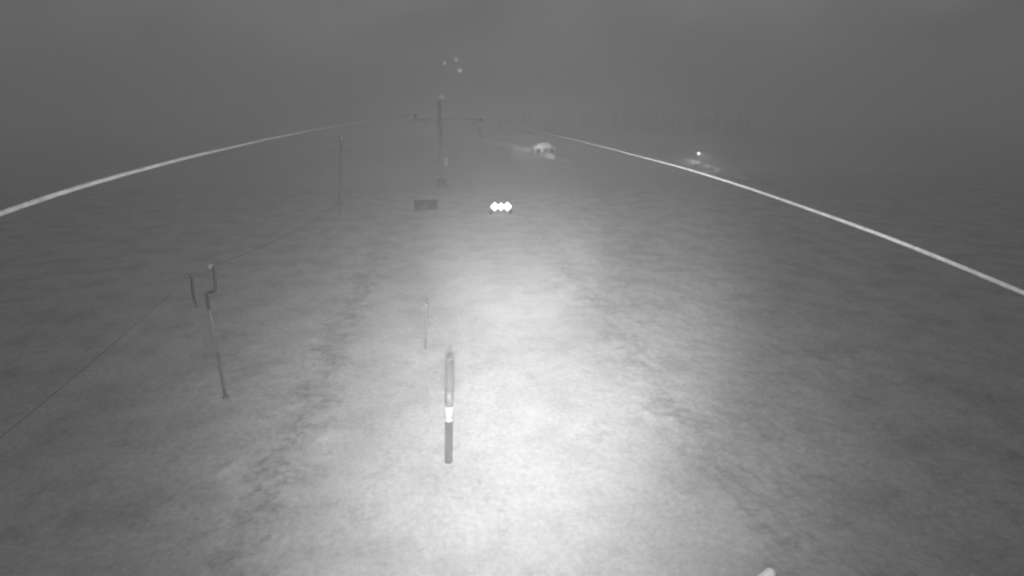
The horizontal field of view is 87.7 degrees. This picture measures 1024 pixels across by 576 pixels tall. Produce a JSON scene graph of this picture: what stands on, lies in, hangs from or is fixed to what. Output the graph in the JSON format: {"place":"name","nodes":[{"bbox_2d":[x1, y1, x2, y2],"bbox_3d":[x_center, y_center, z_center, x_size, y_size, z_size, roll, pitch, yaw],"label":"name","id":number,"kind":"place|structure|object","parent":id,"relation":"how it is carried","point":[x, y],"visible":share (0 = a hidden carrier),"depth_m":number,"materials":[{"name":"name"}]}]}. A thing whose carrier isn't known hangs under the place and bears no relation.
{"place":"outdoors","nodes":[
{"label":"outdoors","id":0,"kind":"place"},
{"bbox_2d":[0,58,1023,575],"bbox_3d":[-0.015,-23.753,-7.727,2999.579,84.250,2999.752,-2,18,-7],"label":"snow ground","id":1,"kind":"structure","parent":0,"point":[646,350],"depth_m":19.48,"materials":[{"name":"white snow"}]},
{"bbox_2d":[204,264,228,398],"bbox_3d":[-8.355,1.344,15.185,0.475,4.229,0.219,-2,18,-7],"label":"cranked pole","id":2,"kind":"object","parent":1,"relation":"on","point":[208,307],"visible":0.98,"depth_m":15.08,"materials":[{"name":"black metal"}]},
{"bbox_2d":[326,136,353,216],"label":"tall pole","id":3,"kind":"object","parent":1,"relation":"on","point":[340,138],"visible":0.94,"depth_m":41.74,"materials":[{"name":"grey metal"}]},
{"bbox_2d":[0,201,350,437],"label":"black cord","id":4,"kind":"object","parent":3,"relation":"attached to","point":[139,321],"visible":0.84,"depth_m":14.00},
{"bbox_2d":[189,273,197,307],"bbox_3d":[-8.804,0.079,14.746,0.152,1.008,0.104,-2,18,-7],"label":"cord hanger","id":5,"kind":"object","parent":4,"relation":"hanging from","point":[191,275],"visible":1,"depth_m":14.70,"materials":[{"name":"black metal"}]},
{"bbox_2d":[414,199,437,210],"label":"dark board","id":6,"kind":"object","parent":1,"relation":"on","point":[425,204],"visible":0.98,"depth_m":45.12,"materials":[{"name":"paint"}]},
{"bbox_2d":[424,299,427,349],"bbox_3d":[-3.020,1.337,18.703,0.250,1.974,0.099,1,18,2],"label":"slim stake","id":7,"kind":"object","parent":1,"relation":"on","point":[425,328],"visible":0.88,"depth_m":18.66,"materials":[{"name":"grey wood"}]},
{"bbox_2d":[413,95,482,187],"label":"lift pylon","id":8,"kind":"object","parent":1,"relation":"on","point":[441,182],"visible":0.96,"depth_m":57.47,"materials":[{"name":"metal"}]},
{"bbox_2d":[0,114,425,215],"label":"lift cable","id":9,"kind":"object","parent":8,"relation":"attached to","point":[11,209],"visible":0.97,"depth_m":4.87,"materials":[{"name":"metal"}]},
{"bbox_2d":[465,118,1023,295],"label":"lift cable","id":10,"kind":"object","parent":8,"relation":"attached to","point":[963,267],"visible":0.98,"depth_m":5.21,"materials":[{"name":"metal"}]},
{"bbox_2d":[444,356,454,463],"bbox_3d":[-1.466,2.993,12.410,0.222,2.988,0.207,0,18,-7],"label":"marker post","id":11,"kind":"object","parent":1,"relation":"on","point":[449,377],"visible":0.96,"depth_m":12.23,"materials":[{"name":"plastic"}]},
{"bbox_2d":[490,202,512,214],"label":"lamp bar","id":12,"kind":"object","parent":1,"relation":"on","point":[494,206],"visible":1,"depth_m":43.91,"materials":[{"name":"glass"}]},
{"bbox_2d":[471,137,571,161],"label":"snow bank","id":13,"kind":"structure","parent":1,"relation":"on","point":[547,154],"depth_m":249.79,"materials":[{"name":"white snow"}]},
{"bbox_2d":[530,143,556,154],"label":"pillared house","id":14,"kind":"structure","parent":1,"relation":"on","point":[537,149],"depth_m":218.54,"materials":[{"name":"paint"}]},
{"bbox_2d":[493,108,749,136],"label":"forest","id":15,"kind":"object","parent":1,"relation":"on","point":[602,126],"visible":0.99,"depth_m":405.49,"materials":[{"name":"grey plant"}]},
{"bbox_2d":[679,157,750,179],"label":"snow bank","id":16,"kind":"structure","parent":1,"relation":"on","point":[718,170],"depth_m":136.57,"materials":[{"name":"white snow"}]},
{"bbox_2d":[758,567,775,575],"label":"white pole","id":17,"kind":"object","parent":1,"relation":"on","point":[768,571],"visible":1,"depth_m":8.95,"materials":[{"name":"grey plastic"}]},
{"bbox_2d":[0,0,1023,120],"label":"sky","id":18,"kind":"structure","parent":0,"point":[60,59],"materials":[{"name":"grey"}]}
]}

